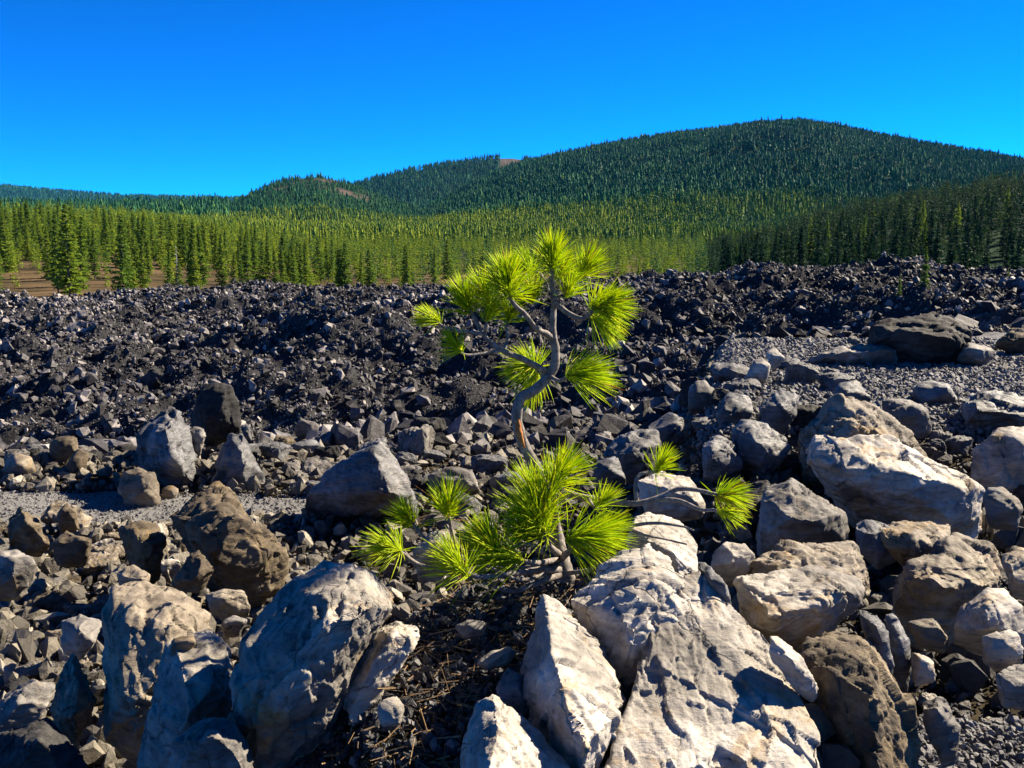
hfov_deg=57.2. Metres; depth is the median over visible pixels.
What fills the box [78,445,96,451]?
rock
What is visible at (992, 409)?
boulder
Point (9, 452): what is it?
rock
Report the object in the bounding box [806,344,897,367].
rock slab
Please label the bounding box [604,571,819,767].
boulder
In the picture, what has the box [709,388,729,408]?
rock
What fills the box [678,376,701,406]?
rock
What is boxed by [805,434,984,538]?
boulder
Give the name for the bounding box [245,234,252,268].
pine tree
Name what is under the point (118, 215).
pine tree
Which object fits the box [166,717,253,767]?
rock
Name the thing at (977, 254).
pine tree
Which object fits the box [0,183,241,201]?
forest
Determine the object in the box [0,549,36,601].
rock
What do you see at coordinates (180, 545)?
stone
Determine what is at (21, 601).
rock
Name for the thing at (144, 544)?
rock
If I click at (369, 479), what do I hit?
boulder
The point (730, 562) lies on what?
rock
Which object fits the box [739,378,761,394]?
rock
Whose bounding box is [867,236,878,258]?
pine tree
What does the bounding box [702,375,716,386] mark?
rock
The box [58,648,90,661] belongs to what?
rock
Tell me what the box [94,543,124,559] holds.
rock
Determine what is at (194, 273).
pine tree
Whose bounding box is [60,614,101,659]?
rock
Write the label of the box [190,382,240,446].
boulder
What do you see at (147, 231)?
pine tree
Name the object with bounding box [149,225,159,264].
pine tree
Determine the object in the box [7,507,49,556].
rock
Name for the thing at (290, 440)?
rock
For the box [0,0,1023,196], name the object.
sky
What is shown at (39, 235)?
pine tree
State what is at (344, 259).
pine tree
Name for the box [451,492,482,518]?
rock
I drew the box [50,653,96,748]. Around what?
rock
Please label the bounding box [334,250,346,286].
pine tree
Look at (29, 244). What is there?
pine tree
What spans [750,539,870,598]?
rock slab
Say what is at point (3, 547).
rock
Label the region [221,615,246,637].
rock
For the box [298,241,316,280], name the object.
pine tree
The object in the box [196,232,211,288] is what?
pine tree
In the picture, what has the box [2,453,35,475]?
boulder
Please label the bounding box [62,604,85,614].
stone
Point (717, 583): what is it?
rock
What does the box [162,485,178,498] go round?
stone
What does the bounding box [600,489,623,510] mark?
rock
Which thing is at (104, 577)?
stone
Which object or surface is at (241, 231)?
pine tree
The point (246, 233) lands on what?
pine tree
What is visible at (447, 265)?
pine tree
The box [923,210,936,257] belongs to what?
pine tree
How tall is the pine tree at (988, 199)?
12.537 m
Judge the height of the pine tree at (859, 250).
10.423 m
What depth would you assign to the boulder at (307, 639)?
1.74 m
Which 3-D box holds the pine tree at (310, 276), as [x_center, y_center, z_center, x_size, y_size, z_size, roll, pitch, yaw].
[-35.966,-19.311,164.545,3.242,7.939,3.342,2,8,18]
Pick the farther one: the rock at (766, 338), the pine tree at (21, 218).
the pine tree at (21, 218)
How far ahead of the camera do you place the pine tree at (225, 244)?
219.59 m
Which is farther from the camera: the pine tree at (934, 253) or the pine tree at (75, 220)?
the pine tree at (75, 220)
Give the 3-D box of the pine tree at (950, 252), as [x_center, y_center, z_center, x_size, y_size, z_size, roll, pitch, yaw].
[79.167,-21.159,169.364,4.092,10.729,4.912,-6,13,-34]
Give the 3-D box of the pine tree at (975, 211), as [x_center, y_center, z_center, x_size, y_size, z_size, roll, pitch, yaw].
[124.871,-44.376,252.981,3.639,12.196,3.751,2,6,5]
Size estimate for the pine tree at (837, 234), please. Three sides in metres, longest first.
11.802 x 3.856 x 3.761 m
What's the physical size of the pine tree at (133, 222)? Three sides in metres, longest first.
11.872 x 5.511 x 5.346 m
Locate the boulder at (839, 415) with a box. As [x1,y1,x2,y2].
[797,393,927,488]
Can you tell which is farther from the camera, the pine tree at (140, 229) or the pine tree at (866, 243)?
the pine tree at (140, 229)
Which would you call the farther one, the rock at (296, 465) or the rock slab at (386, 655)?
the rock at (296, 465)
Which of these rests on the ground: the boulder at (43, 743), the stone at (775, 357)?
the stone at (775, 357)
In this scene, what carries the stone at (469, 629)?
on the ground
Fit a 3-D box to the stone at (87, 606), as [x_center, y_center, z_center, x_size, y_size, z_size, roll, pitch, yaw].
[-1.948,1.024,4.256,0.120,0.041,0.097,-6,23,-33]
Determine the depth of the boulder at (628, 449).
4.40 m
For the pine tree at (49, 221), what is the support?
on the ground
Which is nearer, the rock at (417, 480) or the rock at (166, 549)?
the rock at (166, 549)
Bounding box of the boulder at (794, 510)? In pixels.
[756,478,849,556]
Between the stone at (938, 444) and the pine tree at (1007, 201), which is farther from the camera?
the pine tree at (1007, 201)
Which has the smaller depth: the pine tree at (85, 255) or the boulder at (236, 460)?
the boulder at (236, 460)
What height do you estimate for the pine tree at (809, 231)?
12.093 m
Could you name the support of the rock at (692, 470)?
on the ground
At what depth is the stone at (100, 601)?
4.23 m
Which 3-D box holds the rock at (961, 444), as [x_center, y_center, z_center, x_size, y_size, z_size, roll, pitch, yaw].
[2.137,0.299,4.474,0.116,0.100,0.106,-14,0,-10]
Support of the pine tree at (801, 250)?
on the ground
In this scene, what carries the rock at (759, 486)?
on the ground
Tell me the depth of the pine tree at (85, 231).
230.34 m
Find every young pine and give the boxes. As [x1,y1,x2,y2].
[896,275,901,296]
[919,247,929,287]
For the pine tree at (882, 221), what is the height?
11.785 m
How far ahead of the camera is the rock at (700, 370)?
7.79 m
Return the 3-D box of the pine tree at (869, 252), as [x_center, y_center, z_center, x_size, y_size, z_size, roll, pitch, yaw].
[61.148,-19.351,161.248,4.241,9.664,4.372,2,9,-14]
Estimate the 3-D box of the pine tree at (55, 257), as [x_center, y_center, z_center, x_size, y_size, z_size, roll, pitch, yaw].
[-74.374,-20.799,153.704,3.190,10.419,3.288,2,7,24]
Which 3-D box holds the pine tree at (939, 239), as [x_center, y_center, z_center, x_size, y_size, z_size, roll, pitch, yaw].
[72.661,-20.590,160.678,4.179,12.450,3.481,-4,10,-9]
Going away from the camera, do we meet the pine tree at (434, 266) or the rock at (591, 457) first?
the rock at (591, 457)
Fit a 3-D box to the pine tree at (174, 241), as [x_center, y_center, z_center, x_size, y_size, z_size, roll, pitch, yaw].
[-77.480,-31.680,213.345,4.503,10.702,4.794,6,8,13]
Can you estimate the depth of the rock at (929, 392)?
5.19 m
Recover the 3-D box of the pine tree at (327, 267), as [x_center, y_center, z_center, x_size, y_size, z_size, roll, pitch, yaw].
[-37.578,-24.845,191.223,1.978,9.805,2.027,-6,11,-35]
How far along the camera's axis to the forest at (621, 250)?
310.69 m
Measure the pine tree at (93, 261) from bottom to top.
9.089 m
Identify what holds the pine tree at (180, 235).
on the ground
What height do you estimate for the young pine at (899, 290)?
0.758 m
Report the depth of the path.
6.12 m
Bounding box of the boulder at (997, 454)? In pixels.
[970,426,1023,493]
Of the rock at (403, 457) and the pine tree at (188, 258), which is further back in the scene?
the pine tree at (188, 258)
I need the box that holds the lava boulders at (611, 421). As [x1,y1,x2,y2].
[0,251,1023,454]
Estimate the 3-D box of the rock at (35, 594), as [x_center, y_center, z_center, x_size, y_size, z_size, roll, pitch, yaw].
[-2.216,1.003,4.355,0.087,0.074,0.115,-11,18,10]
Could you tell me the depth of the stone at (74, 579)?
4.69 m
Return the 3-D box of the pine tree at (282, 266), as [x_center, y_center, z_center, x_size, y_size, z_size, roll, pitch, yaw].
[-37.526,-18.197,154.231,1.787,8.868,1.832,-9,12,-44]
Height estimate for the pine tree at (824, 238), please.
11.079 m
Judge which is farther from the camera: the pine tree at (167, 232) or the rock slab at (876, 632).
the pine tree at (167, 232)
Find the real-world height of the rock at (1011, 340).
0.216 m
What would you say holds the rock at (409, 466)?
on the ground
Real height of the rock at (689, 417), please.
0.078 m
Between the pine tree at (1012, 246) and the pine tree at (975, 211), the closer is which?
the pine tree at (1012, 246)
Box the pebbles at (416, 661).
[287,571,829,767]
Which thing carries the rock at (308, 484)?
on the ground
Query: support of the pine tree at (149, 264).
on the ground
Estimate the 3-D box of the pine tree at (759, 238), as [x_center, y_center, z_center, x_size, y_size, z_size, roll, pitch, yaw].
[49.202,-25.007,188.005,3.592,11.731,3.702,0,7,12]
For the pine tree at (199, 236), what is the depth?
225.66 m
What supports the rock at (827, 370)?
on the ground
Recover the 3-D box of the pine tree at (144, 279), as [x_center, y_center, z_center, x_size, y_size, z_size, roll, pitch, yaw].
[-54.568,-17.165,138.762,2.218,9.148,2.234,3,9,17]
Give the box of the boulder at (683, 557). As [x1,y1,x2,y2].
[626,512,697,576]
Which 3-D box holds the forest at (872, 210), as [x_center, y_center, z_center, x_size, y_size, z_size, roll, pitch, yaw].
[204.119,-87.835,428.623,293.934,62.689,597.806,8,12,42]
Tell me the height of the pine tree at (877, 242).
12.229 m
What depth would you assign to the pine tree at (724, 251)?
220.72 m
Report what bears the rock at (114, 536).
on the ground
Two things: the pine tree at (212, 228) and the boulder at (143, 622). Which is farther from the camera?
the pine tree at (212, 228)
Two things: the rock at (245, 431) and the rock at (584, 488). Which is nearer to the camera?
the rock at (584, 488)
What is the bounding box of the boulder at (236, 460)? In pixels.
[214,433,265,483]
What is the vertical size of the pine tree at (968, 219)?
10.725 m
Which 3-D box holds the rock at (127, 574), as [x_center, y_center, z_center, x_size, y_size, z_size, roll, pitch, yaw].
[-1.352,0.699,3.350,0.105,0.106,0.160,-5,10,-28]
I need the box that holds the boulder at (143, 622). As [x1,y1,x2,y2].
[101,580,210,764]
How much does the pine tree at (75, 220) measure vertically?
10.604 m
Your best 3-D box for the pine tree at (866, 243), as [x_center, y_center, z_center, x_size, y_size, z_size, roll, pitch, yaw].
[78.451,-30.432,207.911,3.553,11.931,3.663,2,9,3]
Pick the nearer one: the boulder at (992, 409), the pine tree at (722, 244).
the boulder at (992, 409)
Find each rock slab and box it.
[342,621,419,732]
[732,565,864,651]
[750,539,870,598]
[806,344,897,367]
[859,610,894,675]
[885,613,910,692]
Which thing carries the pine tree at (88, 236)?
on the ground
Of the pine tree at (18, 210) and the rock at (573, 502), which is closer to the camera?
the rock at (573, 502)
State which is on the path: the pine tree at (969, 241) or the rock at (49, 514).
the rock at (49, 514)
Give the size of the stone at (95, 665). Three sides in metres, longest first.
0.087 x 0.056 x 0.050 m
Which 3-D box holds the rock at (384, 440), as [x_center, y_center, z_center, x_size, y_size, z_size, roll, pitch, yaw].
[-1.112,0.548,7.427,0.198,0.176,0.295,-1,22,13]
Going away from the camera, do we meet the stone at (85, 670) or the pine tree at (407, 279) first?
the stone at (85, 670)
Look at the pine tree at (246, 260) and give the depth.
161.88 m
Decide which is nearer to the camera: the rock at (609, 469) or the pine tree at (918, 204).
the rock at (609, 469)
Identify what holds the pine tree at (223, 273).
on the ground
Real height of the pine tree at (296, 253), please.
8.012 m
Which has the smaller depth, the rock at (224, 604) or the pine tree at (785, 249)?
the rock at (224, 604)
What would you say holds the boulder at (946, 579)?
on the rubble at (964, 672)
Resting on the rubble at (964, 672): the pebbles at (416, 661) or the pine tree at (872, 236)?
the pebbles at (416, 661)
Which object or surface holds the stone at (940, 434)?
on the ground
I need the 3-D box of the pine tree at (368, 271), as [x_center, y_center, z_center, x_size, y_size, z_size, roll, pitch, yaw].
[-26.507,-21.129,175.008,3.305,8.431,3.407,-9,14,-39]
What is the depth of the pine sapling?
2.17 m
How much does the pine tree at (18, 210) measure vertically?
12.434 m
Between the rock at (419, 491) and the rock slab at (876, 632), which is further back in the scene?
the rock at (419, 491)
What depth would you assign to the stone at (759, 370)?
5.70 m
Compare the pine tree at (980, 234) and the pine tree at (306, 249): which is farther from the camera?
the pine tree at (980, 234)
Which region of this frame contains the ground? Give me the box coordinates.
[0,127,1023,767]
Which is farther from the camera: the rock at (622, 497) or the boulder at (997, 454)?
the rock at (622, 497)
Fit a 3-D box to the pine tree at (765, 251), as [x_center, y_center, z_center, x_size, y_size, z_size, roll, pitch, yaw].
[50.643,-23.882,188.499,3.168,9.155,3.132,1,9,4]
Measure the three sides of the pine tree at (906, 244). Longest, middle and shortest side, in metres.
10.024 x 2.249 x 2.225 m
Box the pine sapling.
[349,223,757,608]
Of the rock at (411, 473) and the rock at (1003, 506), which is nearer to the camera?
the rock at (1003, 506)
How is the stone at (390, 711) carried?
on the pebbles at (416, 661)
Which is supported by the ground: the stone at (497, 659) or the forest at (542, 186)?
the forest at (542, 186)
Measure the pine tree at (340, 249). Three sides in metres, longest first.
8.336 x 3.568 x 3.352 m
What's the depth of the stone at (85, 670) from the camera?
3.21 m
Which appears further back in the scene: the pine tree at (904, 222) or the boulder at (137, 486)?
the pine tree at (904, 222)
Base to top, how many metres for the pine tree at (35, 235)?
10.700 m
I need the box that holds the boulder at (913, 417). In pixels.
[882,398,931,439]
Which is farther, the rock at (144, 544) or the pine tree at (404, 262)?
the pine tree at (404, 262)
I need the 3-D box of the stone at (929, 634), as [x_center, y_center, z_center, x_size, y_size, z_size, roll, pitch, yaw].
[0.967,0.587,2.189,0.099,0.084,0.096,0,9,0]
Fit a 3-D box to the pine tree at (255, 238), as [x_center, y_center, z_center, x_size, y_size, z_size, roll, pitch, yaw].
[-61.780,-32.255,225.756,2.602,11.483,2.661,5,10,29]
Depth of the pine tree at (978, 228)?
207.43 m
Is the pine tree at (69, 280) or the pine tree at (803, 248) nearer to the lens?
the pine tree at (69, 280)
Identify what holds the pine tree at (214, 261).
on the ground
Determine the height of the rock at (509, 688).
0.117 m
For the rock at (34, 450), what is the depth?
7.41 m
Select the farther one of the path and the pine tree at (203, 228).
the pine tree at (203, 228)
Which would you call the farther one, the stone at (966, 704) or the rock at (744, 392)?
the rock at (744, 392)
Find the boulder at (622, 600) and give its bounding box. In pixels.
[571,543,690,695]
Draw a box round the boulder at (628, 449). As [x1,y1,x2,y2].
[602,429,660,483]
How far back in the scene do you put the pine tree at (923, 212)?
258.40 m
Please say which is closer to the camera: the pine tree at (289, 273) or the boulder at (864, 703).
the boulder at (864, 703)
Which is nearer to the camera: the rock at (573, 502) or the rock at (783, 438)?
the rock at (783, 438)
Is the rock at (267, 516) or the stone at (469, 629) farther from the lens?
the rock at (267, 516)
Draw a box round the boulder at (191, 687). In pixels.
[136,629,232,767]
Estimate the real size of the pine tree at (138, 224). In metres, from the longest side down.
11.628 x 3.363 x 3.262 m
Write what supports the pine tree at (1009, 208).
on the ground
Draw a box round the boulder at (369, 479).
[305,439,417,522]
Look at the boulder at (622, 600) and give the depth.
1.91 m
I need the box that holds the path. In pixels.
[0,490,325,530]
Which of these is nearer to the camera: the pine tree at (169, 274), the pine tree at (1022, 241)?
the pine tree at (169, 274)
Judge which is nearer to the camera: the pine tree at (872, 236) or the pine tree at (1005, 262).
the pine tree at (1005, 262)
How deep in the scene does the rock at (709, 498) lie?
3.92 m
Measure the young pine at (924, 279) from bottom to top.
1.365 m
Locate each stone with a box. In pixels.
[4,676,29,692]
[16,661,39,667]
[29,657,43,661]
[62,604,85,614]
[67,574,80,582]
[73,603,91,608]
[79,659,91,669]
[82,668,89,673]
[89,660,102,671]
[92,595,108,607]
[97,572,109,582]
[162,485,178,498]
[166,523,174,530]
[170,635,195,656]
[176,540,186,551]
[377,696,403,726]
[455,620,484,638]
[460,694,569,767]
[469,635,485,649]
[477,647,516,669]
[519,594,625,767]
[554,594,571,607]
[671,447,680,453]
[696,528,707,532]
[718,525,729,539]
[745,358,770,383]
[766,348,784,369]
[769,636,818,701]
[785,335,792,339]
[866,592,892,604]
[879,520,950,566]
[908,618,948,653]
[911,653,934,685]
[918,692,936,709]
[925,438,946,451]
[928,430,951,441]
[956,710,970,719]
[958,429,974,436]
[958,700,970,711]
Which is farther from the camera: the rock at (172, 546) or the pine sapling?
the rock at (172, 546)
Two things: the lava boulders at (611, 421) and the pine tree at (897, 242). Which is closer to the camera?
the lava boulders at (611, 421)
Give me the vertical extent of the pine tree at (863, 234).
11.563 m
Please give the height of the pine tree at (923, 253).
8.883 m
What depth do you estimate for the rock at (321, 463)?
6.91 m
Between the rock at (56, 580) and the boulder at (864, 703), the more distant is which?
the rock at (56, 580)
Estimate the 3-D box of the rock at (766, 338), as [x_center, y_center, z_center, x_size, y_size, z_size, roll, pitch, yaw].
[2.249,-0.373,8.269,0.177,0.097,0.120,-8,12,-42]
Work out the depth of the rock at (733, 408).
4.81 m
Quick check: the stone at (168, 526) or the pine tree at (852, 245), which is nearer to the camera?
the stone at (168, 526)
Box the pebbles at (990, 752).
[0,336,1023,767]
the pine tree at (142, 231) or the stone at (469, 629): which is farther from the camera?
the pine tree at (142, 231)
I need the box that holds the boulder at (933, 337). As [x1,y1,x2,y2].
[867,312,971,363]
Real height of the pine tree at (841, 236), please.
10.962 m
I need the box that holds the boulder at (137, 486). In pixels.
[117,467,160,506]
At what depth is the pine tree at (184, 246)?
204.46 m
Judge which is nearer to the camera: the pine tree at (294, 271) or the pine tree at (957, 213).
the pine tree at (294, 271)
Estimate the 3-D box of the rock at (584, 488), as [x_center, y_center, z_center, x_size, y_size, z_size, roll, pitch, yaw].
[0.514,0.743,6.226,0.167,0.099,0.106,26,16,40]
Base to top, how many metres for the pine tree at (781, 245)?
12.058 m
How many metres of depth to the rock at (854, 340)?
8.01 m
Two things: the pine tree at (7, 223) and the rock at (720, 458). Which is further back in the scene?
the pine tree at (7, 223)
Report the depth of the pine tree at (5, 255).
181.33 m
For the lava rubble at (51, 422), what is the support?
on the ground
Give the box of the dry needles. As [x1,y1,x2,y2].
[253,564,801,767]
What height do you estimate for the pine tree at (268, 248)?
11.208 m
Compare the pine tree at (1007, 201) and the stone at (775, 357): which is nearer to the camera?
the stone at (775, 357)
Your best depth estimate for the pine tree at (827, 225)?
238.78 m
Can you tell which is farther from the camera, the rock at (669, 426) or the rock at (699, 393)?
the rock at (699, 393)
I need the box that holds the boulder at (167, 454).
[135,405,196,487]
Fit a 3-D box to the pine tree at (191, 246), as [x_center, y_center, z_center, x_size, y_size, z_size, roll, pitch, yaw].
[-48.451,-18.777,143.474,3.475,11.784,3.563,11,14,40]
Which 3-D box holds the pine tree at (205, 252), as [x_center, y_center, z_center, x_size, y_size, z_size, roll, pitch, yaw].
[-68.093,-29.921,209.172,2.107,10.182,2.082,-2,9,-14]
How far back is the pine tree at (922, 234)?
184.97 m
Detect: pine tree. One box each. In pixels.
[0,214,22,272]
[0,254,5,278]
[3,208,19,265]
[11,206,24,253]
[15,206,19,232]
[19,207,24,238]
[21,204,32,256]
[22,221,35,260]
[30,218,41,258]
[33,206,42,238]
[33,214,40,256]
[34,221,43,257]
[38,202,51,234]
[39,227,55,280]
[40,229,55,277]
[45,212,64,293]
[46,206,53,246]
[48,230,66,285]
[52,204,86,293]
[56,202,61,235]
[61,208,86,293]
[73,215,78,252]
[74,217,93,295]
[78,234,91,271]
[82,219,88,247]
[86,225,94,262]
[87,231,101,278]
[91,208,102,238]
[99,217,115,260]
[100,209,107,249]
[101,210,111,246]
[108,214,135,290]
[109,218,114,247]
[110,215,116,246]
[116,213,120,252]
[116,222,127,263]
[123,243,140,289]
[125,224,141,277]
[128,212,137,235]
[130,233,143,280]
[135,213,147,254]
[136,212,151,257]
[136,215,147,263]
[137,237,151,288]
[144,237,154,276]
[145,218,150,248]
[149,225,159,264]
[157,214,167,259]
[163,221,181,266]
[163,247,174,284]
[165,218,168,243]
[172,261,184,285]
[175,217,189,266]
[179,220,189,269]
[183,222,206,286]
[185,228,192,286]
[185,229,189,258]
[188,237,202,288]
[195,224,203,262]
[196,220,212,262]
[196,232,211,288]
[202,229,211,263]
[208,221,214,254]
[211,232,218,270]
[212,228,220,268]
[213,234,231,286]
[222,228,229,264]
[227,252,238,284]
[234,225,244,267]
[235,244,242,279]
[237,261,246,282]
[239,234,247,267]
[240,235,255,282]
[245,229,256,270]
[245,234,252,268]
[250,238,260,279]
[251,226,259,269]
[253,241,271,281]
[264,233,273,276]
[265,228,272,273]
[271,247,282,283]
[277,232,289,277]
[279,246,288,282]
[285,252,293,282]
[287,247,298,282]
[288,234,294,259]
[289,246,300,285]
[293,247,299,273]
[296,243,306,282]
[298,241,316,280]
[300,251,310,285]
[302,251,315,285]
[312,237,326,277]
[323,238,332,280]
[329,240,335,279]
[334,241,355,285]
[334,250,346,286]
[335,247,348,282]
[357,252,365,284]
[361,248,376,285]
[399,244,412,284]
[403,252,413,284]
[430,244,438,283]
[439,242,457,279]
[715,238,725,272]
[718,236,732,271]
[723,244,732,270]
[732,242,738,268]
[737,242,743,265]
[742,239,749,265]
[748,233,759,260]
[749,229,753,254]
[750,239,759,262]
[753,230,762,262]
[757,241,768,262]
[762,242,769,261]
[772,240,781,262]
[776,229,785,265]
[780,235,791,260]
[780,237,788,265]
[786,236,800,266]
[796,227,805,266]
[796,231,808,265]
[804,218,813,259]
[806,226,816,266]
[813,233,822,266]
[813,239,825,266]
[820,235,827,266]
[822,229,829,265]
[826,216,831,245]
[827,242,837,266]
[831,226,841,260]
[835,240,841,264]
[836,218,844,253]
[838,209,846,242]
[840,236,851,265]
[843,224,853,254]
[843,229,857,262]
[852,230,863,260]
[855,238,864,263]
[860,219,871,260]
[861,216,867,256]
[863,243,873,262]
[866,229,873,260]
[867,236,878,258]
[872,223,880,260]
[878,210,887,250]
[878,238,885,257]
[879,231,887,254]
[886,216,897,250]
[888,232,897,257]
[891,233,901,256]
[897,197,903,227]
[897,218,903,256]
[899,236,906,259]
[900,215,911,256]
[901,231,908,258]
[907,228,915,258]
[908,211,919,257]
[912,194,920,219]
[915,212,924,253]
[915,231,924,255]
[919,222,927,254]
[919,244,924,257]
[920,205,926,230]
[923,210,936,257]
[931,227,944,263]
[931,239,940,263]
[937,221,943,253]
[942,222,962,264]
[942,237,957,264]
[944,219,961,255]
[944,225,952,263]
[945,203,954,238]
[953,203,962,237]
[957,226,979,269]
[961,209,972,250]
[961,248,968,269]
[968,228,983,270]
[970,193,978,223]
[970,198,978,233]
[972,222,984,258]
[974,199,987,237]
[974,217,983,264]
[980,235,991,266]
[983,190,992,224]
[986,196,996,234]
[994,219,1009,256]
[999,197,1015,238]
[1002,186,1010,219]
[1002,220,1013,255]
[1002,245,1010,268]
[1006,236,1016,269]
[1011,204,1016,239]
[1013,228,1023,269]
[1019,225,1023,253]
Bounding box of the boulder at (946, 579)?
[891,532,1002,645]
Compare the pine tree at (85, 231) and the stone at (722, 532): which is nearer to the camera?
the stone at (722, 532)
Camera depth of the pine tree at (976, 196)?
279.16 m
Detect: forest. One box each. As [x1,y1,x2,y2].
[0,114,1023,219]
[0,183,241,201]
[0,199,709,295]
[4,179,1019,244]
[346,153,535,207]
[705,168,1023,274]
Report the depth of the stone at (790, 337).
8.44 m
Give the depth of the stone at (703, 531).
3.74 m
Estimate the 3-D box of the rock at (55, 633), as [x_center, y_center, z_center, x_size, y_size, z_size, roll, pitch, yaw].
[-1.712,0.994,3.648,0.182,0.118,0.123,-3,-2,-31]
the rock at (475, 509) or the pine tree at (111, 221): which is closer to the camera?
the rock at (475, 509)
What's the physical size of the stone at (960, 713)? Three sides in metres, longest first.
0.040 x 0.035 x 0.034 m
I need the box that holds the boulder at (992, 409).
[960,390,1023,434]
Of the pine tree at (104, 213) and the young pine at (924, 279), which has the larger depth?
the pine tree at (104, 213)
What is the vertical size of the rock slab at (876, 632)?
0.172 m
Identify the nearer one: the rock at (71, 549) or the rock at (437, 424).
the rock at (71, 549)
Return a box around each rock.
[0,543,9,550]
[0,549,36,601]
[0,595,26,607]
[0,679,55,733]
[4,449,29,463]
[5,629,15,642]
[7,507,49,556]
[22,588,43,605]
[26,444,44,450]
[26,590,66,610]
[27,448,41,457]
[40,499,82,523]
[45,629,61,647]
[49,436,78,465]
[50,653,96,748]
[51,530,91,568]
[51,577,66,585]
[57,503,79,532]
[57,511,91,533]
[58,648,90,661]
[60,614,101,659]
[66,449,88,478]
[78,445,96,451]
[81,552,117,575]
[88,449,103,461]
[93,538,114,546]
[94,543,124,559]
[104,532,121,541]
[115,444,136,451]
[117,565,149,585]
[118,520,166,583]
[156,522,167,536]
[161,559,181,584]
[163,546,169,557]
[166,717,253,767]
[167,544,176,549]
[171,550,213,593]
[190,426,205,457]
[206,589,249,621]
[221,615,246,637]
[240,424,252,443]
[249,443,261,457]
[259,442,292,460]
[263,512,275,522]
[273,435,295,444]
[285,461,300,470]
[290,470,308,481]
[291,439,323,458]
[294,419,318,439]
[300,456,334,475]
[305,480,319,495]
[312,431,332,446]
[312,446,341,461]
[359,438,386,448]
[396,451,416,466]
[398,424,434,461]
[401,465,414,468]
[402,467,419,480]
[409,417,447,434]
[410,474,427,491]
[411,488,429,504]
[412,529,454,582]
[413,465,421,471]
[422,450,445,463]
[428,467,478,498]
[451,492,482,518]
[457,453,465,461]
[470,454,507,476]
[488,471,524,493]
[496,668,528,719]
[499,486,520,502]
[543,451,554,462]
[560,498,576,509]
[579,485,590,493]
[586,453,597,462]
[592,456,625,490]
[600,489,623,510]
[632,419,647,424]
[638,471,704,521]
[648,412,684,448]
[663,460,679,473]
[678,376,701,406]
[678,413,686,417]
[684,464,701,479]
[687,414,693,421]
[688,380,713,414]
[690,417,699,434]
[691,417,710,431]
[692,413,704,417]
[696,364,706,376]
[698,562,731,605]
[701,435,742,483]
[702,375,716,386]
[706,487,722,504]
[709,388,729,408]
[710,362,748,382]
[711,542,754,586]
[718,392,752,430]
[722,381,749,391]
[723,480,770,539]
[726,389,748,395]
[732,419,790,476]
[732,434,786,441]
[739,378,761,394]
[756,412,761,420]
[757,336,775,341]
[759,389,799,435]
[780,358,804,370]
[783,362,819,383]
[791,404,820,433]
[811,400,824,404]
[815,372,855,389]
[823,368,837,372]
[833,380,870,401]
[847,336,860,344]
[855,519,895,569]
[912,380,957,407]
[922,696,960,767]
[944,435,972,456]
[953,587,1023,655]
[956,342,995,365]
[982,487,1022,530]
[982,629,1023,671]
[995,328,1023,353]
[995,664,1023,710]
[1002,363,1022,369]
[1002,547,1023,600]
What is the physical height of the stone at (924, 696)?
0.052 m
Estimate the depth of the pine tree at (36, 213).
295.20 m
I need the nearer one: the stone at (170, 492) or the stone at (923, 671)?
the stone at (923, 671)
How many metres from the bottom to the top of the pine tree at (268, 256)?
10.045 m
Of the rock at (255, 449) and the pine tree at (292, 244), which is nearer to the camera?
the rock at (255, 449)
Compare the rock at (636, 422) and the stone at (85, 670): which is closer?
the stone at (85, 670)
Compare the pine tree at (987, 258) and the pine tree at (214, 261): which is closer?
the pine tree at (987, 258)
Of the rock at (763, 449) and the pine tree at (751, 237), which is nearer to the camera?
the rock at (763, 449)
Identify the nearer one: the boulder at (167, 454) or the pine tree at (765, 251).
the boulder at (167, 454)
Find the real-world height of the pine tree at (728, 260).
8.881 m
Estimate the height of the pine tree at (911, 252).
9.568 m
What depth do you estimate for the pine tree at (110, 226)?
254.19 m
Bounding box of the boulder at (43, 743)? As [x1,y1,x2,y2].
[0,717,87,767]
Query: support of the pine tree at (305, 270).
on the ground
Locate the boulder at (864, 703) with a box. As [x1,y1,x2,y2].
[799,631,921,767]
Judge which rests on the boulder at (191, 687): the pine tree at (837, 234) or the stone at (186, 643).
the stone at (186, 643)
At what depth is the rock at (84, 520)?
5.46 m
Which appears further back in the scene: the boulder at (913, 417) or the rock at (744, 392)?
the rock at (744, 392)
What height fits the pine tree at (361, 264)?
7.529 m
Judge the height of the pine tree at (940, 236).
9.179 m
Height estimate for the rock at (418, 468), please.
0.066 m
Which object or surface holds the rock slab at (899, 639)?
on the boulder at (864, 703)
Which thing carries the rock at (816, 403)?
on the ground
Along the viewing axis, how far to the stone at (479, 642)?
2.06 m
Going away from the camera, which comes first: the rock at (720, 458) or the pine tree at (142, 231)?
the rock at (720, 458)
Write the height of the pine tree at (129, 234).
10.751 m
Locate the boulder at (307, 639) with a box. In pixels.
[227,560,393,767]
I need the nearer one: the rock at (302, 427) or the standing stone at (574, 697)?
the standing stone at (574, 697)
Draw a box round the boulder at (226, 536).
[169,481,288,608]
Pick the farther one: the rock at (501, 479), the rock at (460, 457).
the rock at (460, 457)
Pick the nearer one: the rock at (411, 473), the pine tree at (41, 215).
the rock at (411, 473)
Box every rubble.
[0,252,1023,451]
[0,352,1023,767]
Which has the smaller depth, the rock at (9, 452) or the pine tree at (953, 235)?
the rock at (9, 452)
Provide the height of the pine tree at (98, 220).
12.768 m
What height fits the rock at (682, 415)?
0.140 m
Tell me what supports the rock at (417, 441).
on the ground

